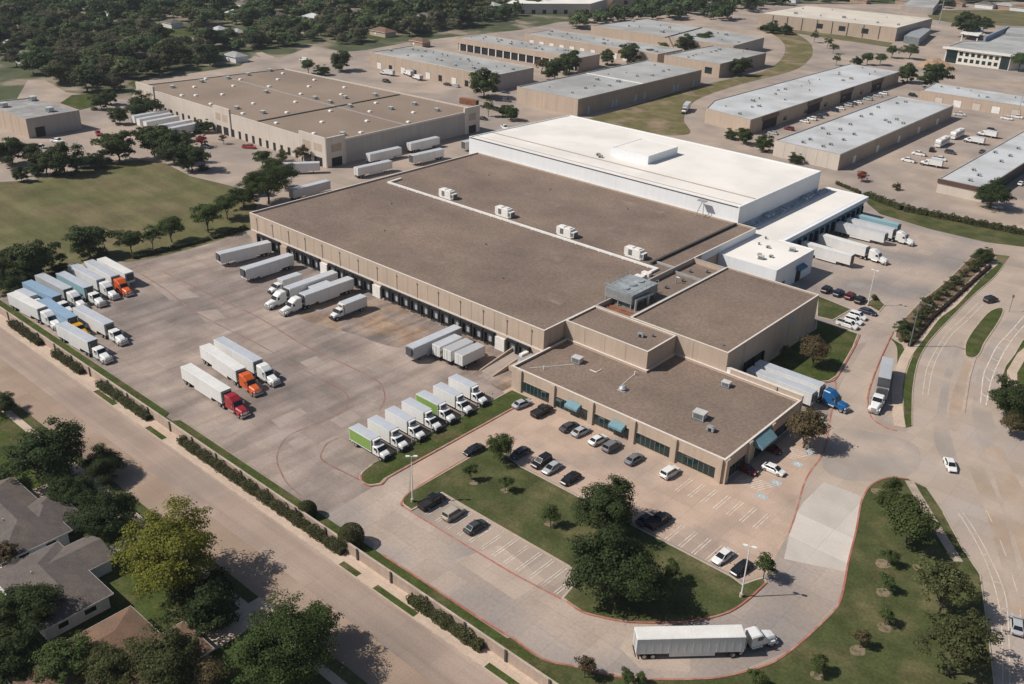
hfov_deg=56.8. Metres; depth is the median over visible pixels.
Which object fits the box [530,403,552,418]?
pickup truck
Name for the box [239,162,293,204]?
tree
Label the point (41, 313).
semi truck
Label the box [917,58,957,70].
dirt mound
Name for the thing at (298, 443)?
concrete slab
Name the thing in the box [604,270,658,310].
cooling tower
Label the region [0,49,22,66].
woodland tree
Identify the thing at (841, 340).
lawn
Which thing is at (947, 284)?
shrub
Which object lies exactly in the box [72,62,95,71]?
woodland tree
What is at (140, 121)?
semi trailer
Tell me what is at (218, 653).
lawn
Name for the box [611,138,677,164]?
roof penthouse
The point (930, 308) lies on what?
shrub
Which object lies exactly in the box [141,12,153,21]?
woodland tree
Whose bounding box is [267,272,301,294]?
box truck
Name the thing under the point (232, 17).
woodland tree
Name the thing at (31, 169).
tree
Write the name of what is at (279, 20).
woodland tree
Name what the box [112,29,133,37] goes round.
woodland tree
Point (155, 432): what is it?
verge
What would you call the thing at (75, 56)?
woodland tree
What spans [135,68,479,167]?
tan roof warehouse
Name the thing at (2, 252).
tree
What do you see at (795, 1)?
house
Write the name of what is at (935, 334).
kerb
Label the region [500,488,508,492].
mulch ring
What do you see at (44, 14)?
woodland tree
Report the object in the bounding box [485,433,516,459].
young tree
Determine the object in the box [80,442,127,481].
oak tree
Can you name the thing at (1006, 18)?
verge
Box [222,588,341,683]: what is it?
tree
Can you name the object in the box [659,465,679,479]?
parked suv
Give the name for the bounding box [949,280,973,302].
hedge
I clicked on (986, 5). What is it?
house
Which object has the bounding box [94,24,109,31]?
woodland tree
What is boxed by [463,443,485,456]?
moving car
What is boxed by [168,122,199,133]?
semi trailer
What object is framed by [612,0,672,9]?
tan office block
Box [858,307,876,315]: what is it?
parked car
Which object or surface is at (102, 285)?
semi truck
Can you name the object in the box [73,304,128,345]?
semi truck
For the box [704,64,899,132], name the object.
warehouse building
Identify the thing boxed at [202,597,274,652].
driveway
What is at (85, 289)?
semi truck
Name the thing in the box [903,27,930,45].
storage shed
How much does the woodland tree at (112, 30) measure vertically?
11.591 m
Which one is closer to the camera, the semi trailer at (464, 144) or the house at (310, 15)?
the semi trailer at (464, 144)
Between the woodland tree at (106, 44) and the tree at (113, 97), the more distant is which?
the woodland tree at (106, 44)
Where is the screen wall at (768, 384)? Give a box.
[726,366,803,411]
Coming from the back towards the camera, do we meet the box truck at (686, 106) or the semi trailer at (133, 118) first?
the box truck at (686, 106)
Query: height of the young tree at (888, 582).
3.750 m
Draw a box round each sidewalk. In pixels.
[0,314,537,683]
[2,410,346,683]
[892,261,998,427]
[905,480,962,561]
[1007,348,1023,385]
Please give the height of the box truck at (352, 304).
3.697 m
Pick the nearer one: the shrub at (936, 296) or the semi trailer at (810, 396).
the semi trailer at (810, 396)
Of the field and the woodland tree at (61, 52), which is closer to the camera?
the field
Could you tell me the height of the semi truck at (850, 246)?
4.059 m
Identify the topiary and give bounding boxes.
[297,500,316,517]
[337,522,364,547]
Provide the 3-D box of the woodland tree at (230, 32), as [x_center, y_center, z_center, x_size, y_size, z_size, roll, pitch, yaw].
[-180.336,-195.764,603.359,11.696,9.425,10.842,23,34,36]
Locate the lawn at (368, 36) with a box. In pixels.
[365,33,401,39]
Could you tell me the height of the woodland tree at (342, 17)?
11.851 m
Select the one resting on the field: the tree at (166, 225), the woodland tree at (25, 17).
the tree at (166, 225)
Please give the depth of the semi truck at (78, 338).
220.06 m
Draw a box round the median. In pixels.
[966,308,1002,356]
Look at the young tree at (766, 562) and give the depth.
154.49 m
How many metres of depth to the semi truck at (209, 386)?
201.73 m
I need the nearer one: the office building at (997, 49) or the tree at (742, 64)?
the tree at (742, 64)
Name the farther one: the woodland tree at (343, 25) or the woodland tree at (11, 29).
the woodland tree at (343, 25)
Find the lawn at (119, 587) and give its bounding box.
[0,518,239,683]
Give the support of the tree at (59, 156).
on the field
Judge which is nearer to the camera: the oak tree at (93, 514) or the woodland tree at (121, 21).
the oak tree at (93, 514)
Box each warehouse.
[0,95,81,138]
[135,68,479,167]
[249,152,755,354]
[369,45,533,90]
[457,34,599,70]
[505,0,612,13]
[516,60,701,116]
[525,29,682,62]
[591,19,763,50]
[664,45,765,77]
[758,5,932,40]
[900,0,938,14]
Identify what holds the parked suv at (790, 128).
on the industrial pavement
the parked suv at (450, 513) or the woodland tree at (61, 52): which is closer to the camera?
the parked suv at (450, 513)
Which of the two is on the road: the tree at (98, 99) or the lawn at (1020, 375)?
the lawn at (1020, 375)
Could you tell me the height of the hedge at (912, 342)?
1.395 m
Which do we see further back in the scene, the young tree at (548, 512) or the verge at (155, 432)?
the verge at (155, 432)
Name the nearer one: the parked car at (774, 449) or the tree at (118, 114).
the parked car at (774, 449)
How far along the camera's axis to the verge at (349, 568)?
156.10 m
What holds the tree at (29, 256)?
on the field
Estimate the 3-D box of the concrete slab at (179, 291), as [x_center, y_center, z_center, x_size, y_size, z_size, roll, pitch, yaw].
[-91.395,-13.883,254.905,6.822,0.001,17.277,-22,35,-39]
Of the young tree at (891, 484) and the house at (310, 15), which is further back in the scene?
the house at (310, 15)
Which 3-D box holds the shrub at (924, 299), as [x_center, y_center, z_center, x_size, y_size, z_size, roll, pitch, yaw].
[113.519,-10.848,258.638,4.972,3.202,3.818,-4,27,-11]
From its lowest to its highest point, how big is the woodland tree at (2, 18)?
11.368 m
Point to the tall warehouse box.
(726, 317)
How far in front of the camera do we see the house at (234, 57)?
545.39 m
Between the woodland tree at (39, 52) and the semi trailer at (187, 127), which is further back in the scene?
the woodland tree at (39, 52)
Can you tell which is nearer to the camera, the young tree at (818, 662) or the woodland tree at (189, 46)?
the young tree at (818, 662)
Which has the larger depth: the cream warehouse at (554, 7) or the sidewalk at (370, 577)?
the cream warehouse at (554, 7)
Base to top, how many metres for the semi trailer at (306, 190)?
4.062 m
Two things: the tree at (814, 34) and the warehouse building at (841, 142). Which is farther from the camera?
the tree at (814, 34)
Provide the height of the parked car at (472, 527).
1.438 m
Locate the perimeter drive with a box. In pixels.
[325,466,845,677]
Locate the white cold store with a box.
[469,115,820,224]
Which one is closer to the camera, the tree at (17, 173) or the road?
the road
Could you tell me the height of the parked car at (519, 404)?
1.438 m
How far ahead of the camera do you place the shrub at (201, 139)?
380.35 m
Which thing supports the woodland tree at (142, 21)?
on the ground at (14, 78)
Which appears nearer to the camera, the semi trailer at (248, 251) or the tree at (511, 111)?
the semi trailer at (248, 251)
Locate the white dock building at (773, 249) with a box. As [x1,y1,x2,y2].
[717,187,868,284]
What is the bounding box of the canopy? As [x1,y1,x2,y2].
[961,29,984,40]
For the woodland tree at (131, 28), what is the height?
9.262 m
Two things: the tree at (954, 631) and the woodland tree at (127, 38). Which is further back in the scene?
the woodland tree at (127, 38)
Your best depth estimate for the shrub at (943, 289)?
265.63 m
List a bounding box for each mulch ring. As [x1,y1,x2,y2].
[469,480,477,484]
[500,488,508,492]
[544,521,553,526]
[810,671,822,679]
[850,645,864,655]
[871,488,881,493]
[875,559,891,567]
[876,588,889,596]
[877,622,891,632]
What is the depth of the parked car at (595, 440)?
191.92 m
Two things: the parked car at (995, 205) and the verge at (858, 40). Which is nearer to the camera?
the parked car at (995, 205)
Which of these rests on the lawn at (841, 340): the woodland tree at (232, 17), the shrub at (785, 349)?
the shrub at (785, 349)
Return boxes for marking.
[136,271,385,497]
[400,504,560,598]
[424,478,769,594]
[739,447,809,490]
[755,448,815,499]
[788,378,836,532]
[922,302,982,394]
[958,513,1010,683]
[963,358,975,411]
[980,316,1023,404]
[986,510,1021,616]
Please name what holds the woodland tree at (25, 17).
on the ground at (14, 78)
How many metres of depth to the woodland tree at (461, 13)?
684.58 m
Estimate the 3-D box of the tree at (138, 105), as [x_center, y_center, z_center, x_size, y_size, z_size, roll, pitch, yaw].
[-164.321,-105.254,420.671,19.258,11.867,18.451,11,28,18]
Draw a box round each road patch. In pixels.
[822,428,920,480]
[934,342,962,474]
[948,358,974,430]
[962,447,1023,619]
[972,302,1023,455]
[984,447,1023,562]
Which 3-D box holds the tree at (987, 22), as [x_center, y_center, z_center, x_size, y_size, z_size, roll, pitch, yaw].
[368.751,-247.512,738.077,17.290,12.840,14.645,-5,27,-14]
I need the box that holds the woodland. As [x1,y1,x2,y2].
[0,0,955,25]
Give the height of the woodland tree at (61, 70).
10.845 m
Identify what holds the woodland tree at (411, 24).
on the ground at (14, 78)
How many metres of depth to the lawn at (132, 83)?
491.64 m
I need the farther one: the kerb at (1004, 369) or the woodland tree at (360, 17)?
the woodland tree at (360, 17)
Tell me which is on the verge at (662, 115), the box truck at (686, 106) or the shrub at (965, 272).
the box truck at (686, 106)
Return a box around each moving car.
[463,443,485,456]
[943,457,957,472]
[982,295,998,302]
[1009,613,1023,636]
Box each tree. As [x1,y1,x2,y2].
[0,14,9,24]
[0,26,9,40]
[0,40,13,53]
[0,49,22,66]
[0,136,24,163]
[0,247,11,257]
[0,251,21,277]
[0,275,22,292]
[0,391,18,412]
[0,415,88,485]
[0,462,13,480]
[0,540,20,566]
[0,581,66,637]
[0,619,46,683]
[4,239,67,279]
[7,31,26,42]
[8,25,21,33]
[8,37,21,50]
[10,166,29,182]
[14,266,46,283]
[16,24,32,39]
[16,44,56,71]
[19,55,45,74]
[19,143,45,162]
[21,10,38,23]
[22,27,39,38]
[23,149,62,175]
[24,16,40,27]
[26,21,41,30]
[26,165,42,176]
[28,630,95,683]
[29,33,48,47]
[34,9,61,17]
[36,13,66,32]
[39,62,73,83]
[40,141,86,175]
[42,470,110,509]
[46,37,58,46]
[46,261,68,275]
[47,27,73,39]
[47,47,69,57]
[48,54,71,67]
[54,19,82,38]
[54,37,76,50]
[61,225,117,258]
[62,484,139,537]
[63,40,86,53]
[65,52,82,64]
[67,65,105,91]
[69,17,94,27]
[71,30,94,46]
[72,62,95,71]
[76,14,90,21]
[76,19,93,31]
[76,45,106,56]
[76,639,140,683]
[79,52,98,62]
[80,55,101,68]
[80,150,112,168]
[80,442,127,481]
[87,92,112,110]
[89,30,106,43]
[90,15,114,28]
[90,129,140,164]
[91,33,116,41]
[92,39,114,56]
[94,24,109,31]
[94,53,114,61]
[95,55,117,74]
[99,71,124,90]
[100,89,116,105]
[106,27,120,33]
[106,45,136,59]
[106,106,128,124]
[106,494,221,599]
[107,35,123,44]
[108,22,124,29]
[108,41,133,56]
[108,56,138,77]
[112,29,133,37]
[113,229,144,252]
[115,33,139,49]
[117,18,127,26]
[118,616,205,683]
[119,23,137,32]
[121,12,146,25]
[124,90,164,114]
[128,10,149,18]
[130,35,154,59]
[134,126,150,141]
[135,14,153,30]
[136,57,162,76]
[137,124,170,155]
[140,224,163,249]
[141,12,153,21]
[142,33,162,52]
[146,23,176,40]
[147,44,158,57]
[148,51,173,74]
[150,38,183,69]
[153,131,193,164]
[153,216,185,241]
[154,38,187,61]
[159,565,241,637]
[166,142,211,170]
[167,129,183,143]
[179,57,190,64]
[180,36,194,43]
[181,130,195,140]
[184,43,193,58]
[185,26,194,34]
[185,37,216,60]
[186,656,229,683]
[187,9,207,21]
[188,203,223,232]
[190,18,204,30]
[191,7,216,25]
[191,26,223,41]
[191,56,201,65]
[193,33,214,41]
[193,44,219,65]
[193,51,202,62]
[193,119,213,132]
[212,193,237,218]
[214,34,232,47]
[221,27,239,37]
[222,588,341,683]
[224,9,239,23]
[227,182,259,207]
[229,38,246,50]
[236,5,255,19]
[237,13,255,26]
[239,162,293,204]
[241,30,264,47]
[242,25,260,32]
[251,150,271,166]
[253,17,277,29]
[254,7,265,19]
[258,35,272,46]
[259,23,275,39]
[261,157,283,165]
[266,17,281,28]
[266,26,287,45]
[271,162,299,186]
[277,14,289,21]
[277,18,295,29]
[279,29,298,46]
[285,14,301,23]
[288,29,302,45]
[292,23,304,33]
[295,598,345,642]
[297,21,311,32]
[301,59,315,72]
[303,19,317,28]
[304,29,318,38]
[312,22,323,35]
[313,64,329,75]
[314,9,332,22]
[319,18,337,35]
[324,23,341,39]
[327,13,336,18]
[329,50,352,70]
[333,9,343,15]
[335,32,347,43]
[336,12,351,25]
[336,21,347,32]
[338,12,351,23]
[346,22,367,39]
[346,30,360,38]
[348,20,357,27]
[350,11,359,18]
[350,36,360,43]
[352,14,374,28]
[358,7,376,15]
[361,19,370,29]
[372,13,394,25]
[379,16,396,26]
[392,22,403,32]
[399,11,420,31]
[399,17,420,35]
[405,14,424,32]
[418,14,426,24]
[422,23,432,31]
[426,10,443,28]
[431,20,441,30]
[448,7,475,26]
[449,18,462,25]
[461,463,478,476]
[463,9,480,25]
[467,67,500,98]
[481,99,494,116]
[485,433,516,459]
[496,105,505,117]
[497,475,514,490]
[504,105,519,120]
[534,59,546,70]
[540,504,561,525]
[541,59,567,78]
[552,50,581,75]
[562,519,677,605]
[568,12,590,28]
[570,473,641,533]
[574,655,597,677]
[600,48,614,65]
[618,42,641,63]
[621,666,635,683]
[635,670,647,683]
[657,42,668,46]
[663,557,681,581]
[674,33,696,50]
[694,31,713,37]
[724,128,737,138]
[729,57,753,75]
[737,128,753,143]
[746,668,770,683]
[754,134,774,151]
[754,551,778,578]
[762,20,780,31]
[778,23,793,34]
[783,406,832,447]
[788,152,804,163]
[797,334,831,365]
[810,30,818,39]
[810,652,829,673]
[824,37,833,45]
[828,43,839,50]
[832,53,840,62]
[850,56,863,64]
[851,629,872,647]
[861,53,873,64]
[871,490,911,516]
[875,53,887,64]
[879,548,901,565]
[879,571,895,590]
[879,605,894,624]
[881,476,903,493]
[881,493,942,546]
[886,45,899,57]
[898,62,918,82]
[899,44,919,58]
[913,552,984,615]
[913,607,1006,675]
[916,62,954,84]
[951,11,981,36]
[971,176,1016,207]
[978,16,994,32]
[987,372,1023,417]
[998,412,1023,435]
[1010,52,1023,71]
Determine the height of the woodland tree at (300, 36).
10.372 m
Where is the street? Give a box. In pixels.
[0,328,503,683]
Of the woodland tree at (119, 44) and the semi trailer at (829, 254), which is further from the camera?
the woodland tree at (119, 44)
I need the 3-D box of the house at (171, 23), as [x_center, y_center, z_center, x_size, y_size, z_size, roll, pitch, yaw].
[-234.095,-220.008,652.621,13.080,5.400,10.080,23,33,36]
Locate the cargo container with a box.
[459,97,478,105]
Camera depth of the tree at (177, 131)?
377.37 m
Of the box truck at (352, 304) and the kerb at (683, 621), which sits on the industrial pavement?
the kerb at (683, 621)
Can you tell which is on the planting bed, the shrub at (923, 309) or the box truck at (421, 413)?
the shrub at (923, 309)
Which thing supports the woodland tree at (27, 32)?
on the ground at (14, 78)
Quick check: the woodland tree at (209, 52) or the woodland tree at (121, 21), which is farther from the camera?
the woodland tree at (121, 21)
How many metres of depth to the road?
198.05 m
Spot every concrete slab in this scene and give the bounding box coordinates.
[151,283,198,299]
[197,309,225,321]
[216,420,241,436]
[251,339,286,353]
[272,408,305,427]
[289,437,307,449]
[301,356,324,368]
[331,410,360,427]
[456,545,543,599]
[620,625,689,671]
[784,482,860,571]
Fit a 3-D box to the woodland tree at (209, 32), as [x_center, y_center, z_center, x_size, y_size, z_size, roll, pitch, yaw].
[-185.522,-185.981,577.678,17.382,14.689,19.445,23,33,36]
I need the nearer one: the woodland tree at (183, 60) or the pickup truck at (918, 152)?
the pickup truck at (918, 152)
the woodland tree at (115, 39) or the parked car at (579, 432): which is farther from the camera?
the woodland tree at (115, 39)
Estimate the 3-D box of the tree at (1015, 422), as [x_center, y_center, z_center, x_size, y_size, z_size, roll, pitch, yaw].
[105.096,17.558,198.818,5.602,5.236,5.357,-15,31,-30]
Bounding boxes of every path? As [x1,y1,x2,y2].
[30,467,102,497]
[107,530,145,554]
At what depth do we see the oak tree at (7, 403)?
194.57 m
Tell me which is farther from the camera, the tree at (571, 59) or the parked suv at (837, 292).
the tree at (571, 59)
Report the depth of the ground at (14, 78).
605.92 m
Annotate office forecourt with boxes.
[410,387,825,580]
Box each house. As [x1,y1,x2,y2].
[0,476,78,567]
[0,535,113,640]
[5,606,214,683]
[161,19,183,28]
[213,26,226,30]
[222,51,247,62]
[233,28,244,37]
[236,0,244,5]
[302,13,316,18]
[369,27,396,37]
[410,37,430,46]
[783,0,800,2]
[850,0,870,3]
[895,0,908,3]
[945,0,966,6]
[975,1,996,8]
[995,2,1014,9]
[1009,4,1023,11]
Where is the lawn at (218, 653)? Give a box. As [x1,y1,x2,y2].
[179,623,331,683]
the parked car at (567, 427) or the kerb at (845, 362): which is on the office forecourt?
the parked car at (567, 427)
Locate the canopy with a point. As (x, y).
(976, 33)
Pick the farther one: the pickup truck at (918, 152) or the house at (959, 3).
the house at (959, 3)
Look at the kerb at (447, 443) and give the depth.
192.56 m
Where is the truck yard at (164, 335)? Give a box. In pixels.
[0,232,505,515]
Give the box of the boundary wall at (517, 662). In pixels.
[0,306,557,683]
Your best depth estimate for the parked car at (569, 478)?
179.59 m
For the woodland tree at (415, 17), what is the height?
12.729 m
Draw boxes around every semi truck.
[7,291,59,329]
[22,279,72,311]
[34,273,88,307]
[38,297,90,334]
[55,271,106,307]
[55,321,113,363]
[67,263,119,299]
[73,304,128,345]
[84,259,133,296]
[180,363,250,418]
[199,343,262,396]
[213,336,280,386]
[264,270,337,309]
[278,276,353,315]
[632,624,777,659]
[754,360,850,412]
[818,233,888,264]
[846,217,914,245]
[867,356,893,413]
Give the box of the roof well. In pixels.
[595,257,725,317]
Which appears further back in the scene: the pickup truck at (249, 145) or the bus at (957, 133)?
the bus at (957, 133)
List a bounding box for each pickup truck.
[50,137,63,142]
[94,130,100,135]
[241,143,255,148]
[417,492,445,511]
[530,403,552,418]
[645,511,671,530]
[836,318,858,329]
[901,157,915,162]
[912,150,926,155]
[932,155,946,160]
[953,111,965,115]
[1000,115,1013,119]
[1011,114,1022,118]
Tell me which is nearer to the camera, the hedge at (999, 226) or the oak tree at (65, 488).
the oak tree at (65, 488)
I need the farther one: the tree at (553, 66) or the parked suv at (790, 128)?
the tree at (553, 66)
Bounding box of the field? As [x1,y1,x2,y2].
[0,160,256,297]
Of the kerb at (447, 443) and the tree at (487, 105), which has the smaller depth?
the kerb at (447, 443)
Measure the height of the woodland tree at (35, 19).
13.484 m
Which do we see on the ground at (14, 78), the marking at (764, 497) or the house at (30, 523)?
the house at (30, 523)
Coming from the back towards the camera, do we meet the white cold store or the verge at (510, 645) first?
the white cold store
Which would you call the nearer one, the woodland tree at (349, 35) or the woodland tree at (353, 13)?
the woodland tree at (349, 35)
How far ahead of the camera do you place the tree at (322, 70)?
516.72 m
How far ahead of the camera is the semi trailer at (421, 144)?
386.37 m
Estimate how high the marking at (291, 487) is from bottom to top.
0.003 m
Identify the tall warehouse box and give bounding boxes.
[630,267,818,372]
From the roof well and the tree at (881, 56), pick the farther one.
the tree at (881, 56)
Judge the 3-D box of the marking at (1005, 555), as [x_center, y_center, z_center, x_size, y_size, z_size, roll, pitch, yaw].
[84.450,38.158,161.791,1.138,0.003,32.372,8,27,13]
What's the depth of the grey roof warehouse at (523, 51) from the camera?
578.08 m
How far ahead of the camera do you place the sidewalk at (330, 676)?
164.54 m
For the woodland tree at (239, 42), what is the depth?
576.23 m
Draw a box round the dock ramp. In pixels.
[479,348,518,376]
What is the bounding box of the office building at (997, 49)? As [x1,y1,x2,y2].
[943,26,1023,70]
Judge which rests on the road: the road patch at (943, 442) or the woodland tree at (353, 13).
the road patch at (943, 442)
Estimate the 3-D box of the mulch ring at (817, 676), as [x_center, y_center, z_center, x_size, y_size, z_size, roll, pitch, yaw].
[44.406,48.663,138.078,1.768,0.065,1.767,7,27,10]
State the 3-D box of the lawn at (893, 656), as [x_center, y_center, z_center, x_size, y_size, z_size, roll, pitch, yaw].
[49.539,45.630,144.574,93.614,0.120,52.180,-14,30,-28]
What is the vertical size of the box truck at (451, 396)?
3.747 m
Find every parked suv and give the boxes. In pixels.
[441,505,465,521]
[502,97,510,101]
[531,451,552,468]
[601,439,621,452]
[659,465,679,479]
[783,126,794,130]
[807,116,816,120]
[813,114,822,118]
[820,285,832,293]
[832,288,844,296]
[843,102,852,106]
[844,291,856,299]
[844,313,863,324]
[849,309,867,320]
[854,295,866,303]
[944,149,956,154]
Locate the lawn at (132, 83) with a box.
[129,78,149,87]
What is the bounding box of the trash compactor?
[508,351,533,370]
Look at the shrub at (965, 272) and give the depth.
279.44 m
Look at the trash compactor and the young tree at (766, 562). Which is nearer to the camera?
the young tree at (766, 562)
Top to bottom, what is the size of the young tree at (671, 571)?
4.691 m
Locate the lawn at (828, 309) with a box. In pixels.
[818,297,849,318]
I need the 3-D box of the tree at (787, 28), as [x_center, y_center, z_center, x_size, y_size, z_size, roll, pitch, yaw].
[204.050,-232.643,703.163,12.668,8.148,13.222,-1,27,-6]
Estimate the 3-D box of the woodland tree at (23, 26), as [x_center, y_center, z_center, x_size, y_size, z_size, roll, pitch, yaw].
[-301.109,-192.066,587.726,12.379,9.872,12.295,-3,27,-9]
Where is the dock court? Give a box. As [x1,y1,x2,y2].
[800,205,996,344]
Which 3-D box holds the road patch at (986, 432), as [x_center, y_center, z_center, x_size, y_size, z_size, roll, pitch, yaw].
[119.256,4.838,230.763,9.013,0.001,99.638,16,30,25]
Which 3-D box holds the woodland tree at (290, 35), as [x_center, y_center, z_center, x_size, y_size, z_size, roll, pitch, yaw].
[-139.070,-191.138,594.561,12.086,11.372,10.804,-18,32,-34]
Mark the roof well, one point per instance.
(682, 276)
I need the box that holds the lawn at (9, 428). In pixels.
[0,411,100,541]
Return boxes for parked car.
[200,144,211,148]
[463,518,487,534]
[509,445,530,459]
[511,398,531,409]
[541,460,562,474]
[559,421,579,432]
[559,471,581,485]
[570,426,590,437]
[587,434,607,446]
[624,453,644,465]
[635,511,654,526]
[711,547,734,565]
[729,559,753,576]
[738,462,758,475]
[761,462,785,476]
[764,443,782,454]
[767,131,778,134]
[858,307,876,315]
[988,203,1002,208]
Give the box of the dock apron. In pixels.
[296,287,511,390]
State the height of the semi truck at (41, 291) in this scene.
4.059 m
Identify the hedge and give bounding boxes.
[6,318,43,345]
[50,348,85,374]
[95,379,151,420]
[176,435,346,555]
[405,592,485,652]
[835,180,860,193]
[863,191,905,209]
[903,204,1023,235]
[907,331,920,346]
[917,315,934,335]
[932,300,951,317]
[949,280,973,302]
[971,264,991,282]
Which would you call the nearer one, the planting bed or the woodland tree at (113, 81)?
the planting bed
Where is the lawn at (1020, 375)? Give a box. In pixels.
[1001,340,1023,430]
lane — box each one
[256,52,277,59]
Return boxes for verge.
[0,300,562,681]
[1,392,257,602]
[61,93,99,109]
[93,390,117,404]
[146,426,166,439]
[285,619,366,683]
[339,561,360,576]
[373,585,417,616]
[484,662,519,683]
[590,27,812,134]
[760,26,891,46]
[867,198,1023,246]
[891,338,903,362]
[903,264,1002,427]
[928,10,1023,25]
[994,254,1009,264]
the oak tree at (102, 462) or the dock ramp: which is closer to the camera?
the oak tree at (102, 462)
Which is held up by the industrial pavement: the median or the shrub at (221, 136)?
the shrub at (221, 136)
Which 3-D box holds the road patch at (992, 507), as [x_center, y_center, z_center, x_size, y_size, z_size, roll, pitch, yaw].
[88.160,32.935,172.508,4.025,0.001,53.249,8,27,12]
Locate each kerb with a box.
[0,326,506,683]
[360,408,513,486]
[361,389,530,484]
[382,477,907,679]
[401,445,766,623]
[401,446,766,607]
[767,320,858,381]
[816,296,851,320]
[824,334,859,382]
[864,299,885,311]
[867,331,896,430]
[894,247,996,343]
[912,265,1003,425]
[943,512,994,683]
[964,307,1003,357]
[1000,339,1023,432]
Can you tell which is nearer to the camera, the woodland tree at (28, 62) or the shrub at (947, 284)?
the shrub at (947, 284)
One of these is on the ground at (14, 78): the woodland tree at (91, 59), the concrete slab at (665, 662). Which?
the woodland tree at (91, 59)
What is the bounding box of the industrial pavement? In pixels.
[0,2,1023,676]
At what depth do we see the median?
245.33 m
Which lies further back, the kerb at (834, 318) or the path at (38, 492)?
the kerb at (834, 318)
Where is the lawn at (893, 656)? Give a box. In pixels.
[508,478,992,683]
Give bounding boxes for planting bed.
[896,248,995,342]
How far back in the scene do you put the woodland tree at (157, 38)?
554.02 m
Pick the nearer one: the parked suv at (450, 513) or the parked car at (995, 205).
the parked suv at (450, 513)
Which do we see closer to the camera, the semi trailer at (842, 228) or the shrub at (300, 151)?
the semi trailer at (842, 228)
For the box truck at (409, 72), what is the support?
on the industrial pavement
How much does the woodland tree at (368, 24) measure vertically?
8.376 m
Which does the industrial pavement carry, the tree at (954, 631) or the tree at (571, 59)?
the tree at (571, 59)
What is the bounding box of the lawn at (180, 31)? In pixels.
[169,28,196,35]
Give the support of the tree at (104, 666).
on the ground at (14, 78)
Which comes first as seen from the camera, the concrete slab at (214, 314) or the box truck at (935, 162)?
the concrete slab at (214, 314)
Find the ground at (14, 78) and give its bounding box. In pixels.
[0,0,1023,681]
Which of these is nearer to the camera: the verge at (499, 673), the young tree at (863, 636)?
the verge at (499, 673)
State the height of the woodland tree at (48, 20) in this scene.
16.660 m
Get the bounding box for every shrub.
[195,134,208,144]
[218,134,226,143]
[275,149,289,160]
[291,144,309,161]
[779,345,791,358]
[857,171,869,179]
[891,182,900,190]
[891,318,916,333]
[898,334,909,341]
[901,329,917,341]
[911,317,923,328]
[913,310,928,318]
[920,296,935,306]
[920,306,928,313]
[925,305,934,313]
[931,291,942,299]
[935,286,950,293]
[942,280,953,286]
[946,283,957,289]
[949,275,965,283]
[959,269,968,276]
[963,260,979,270]
[969,247,996,261]
[975,259,984,266]
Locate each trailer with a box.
[97,257,134,283]
[131,110,166,122]
[136,112,172,125]
[143,115,179,127]
[158,119,192,126]
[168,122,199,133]
[215,240,271,264]
[240,253,293,279]
[280,161,319,172]
[289,179,330,199]
[308,280,329,288]
[354,160,392,177]
[366,146,401,162]
[406,324,461,359]
[407,136,439,152]
[409,148,443,164]
[432,334,462,359]
[443,338,473,363]
[455,342,484,368]
[461,140,468,150]
[746,366,818,405]
[801,240,854,265]
[835,221,888,243]
[856,214,901,230]
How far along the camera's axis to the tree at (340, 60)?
526.19 m
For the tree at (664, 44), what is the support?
on the industrial pavement
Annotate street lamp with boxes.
[405,455,416,502]
[739,543,756,597]
[866,269,878,305]
[909,301,931,346]
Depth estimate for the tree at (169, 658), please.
129.11 m
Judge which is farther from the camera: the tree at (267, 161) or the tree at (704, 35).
the tree at (704, 35)
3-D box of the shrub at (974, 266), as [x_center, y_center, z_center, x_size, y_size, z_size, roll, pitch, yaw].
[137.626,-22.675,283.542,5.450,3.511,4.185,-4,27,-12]
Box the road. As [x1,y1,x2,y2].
[792,265,1023,683]
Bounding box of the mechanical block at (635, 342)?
[565,306,676,368]
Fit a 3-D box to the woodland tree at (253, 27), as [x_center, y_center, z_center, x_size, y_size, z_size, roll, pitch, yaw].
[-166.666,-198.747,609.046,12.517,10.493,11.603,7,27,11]
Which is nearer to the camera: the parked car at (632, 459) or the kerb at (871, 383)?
the parked car at (632, 459)
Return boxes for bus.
[934,135,950,146]
[950,127,964,138]
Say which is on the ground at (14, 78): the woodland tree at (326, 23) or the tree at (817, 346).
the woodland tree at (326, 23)
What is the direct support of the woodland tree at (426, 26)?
on the ground at (14, 78)
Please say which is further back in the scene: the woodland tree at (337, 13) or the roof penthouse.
the woodland tree at (337, 13)
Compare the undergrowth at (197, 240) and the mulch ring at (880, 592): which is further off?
the undergrowth at (197, 240)
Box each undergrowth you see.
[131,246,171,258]
[170,236,210,249]
[210,224,248,238]
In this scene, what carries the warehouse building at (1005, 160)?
on the industrial pavement
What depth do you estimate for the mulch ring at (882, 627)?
147.31 m
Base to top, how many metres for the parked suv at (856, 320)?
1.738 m
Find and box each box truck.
[15,288,39,300]
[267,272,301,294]
[329,294,367,320]
[349,423,391,461]
[367,415,409,451]
[380,69,394,75]
[385,406,426,441]
[401,397,442,432]
[403,69,413,76]
[412,74,422,79]
[416,390,456,424]
[433,382,473,415]
[448,374,488,406]
[681,101,690,113]
[920,158,943,167]
[963,136,985,144]
[976,129,998,137]
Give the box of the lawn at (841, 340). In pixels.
[769,321,856,380]
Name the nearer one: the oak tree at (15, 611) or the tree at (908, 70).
the oak tree at (15, 611)
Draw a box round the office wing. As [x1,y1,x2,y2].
[511,338,800,483]
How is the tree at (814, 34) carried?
on the industrial pavement
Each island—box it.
[362,390,528,483]
[403,447,764,621]
[866,299,883,310]
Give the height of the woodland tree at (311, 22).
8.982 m

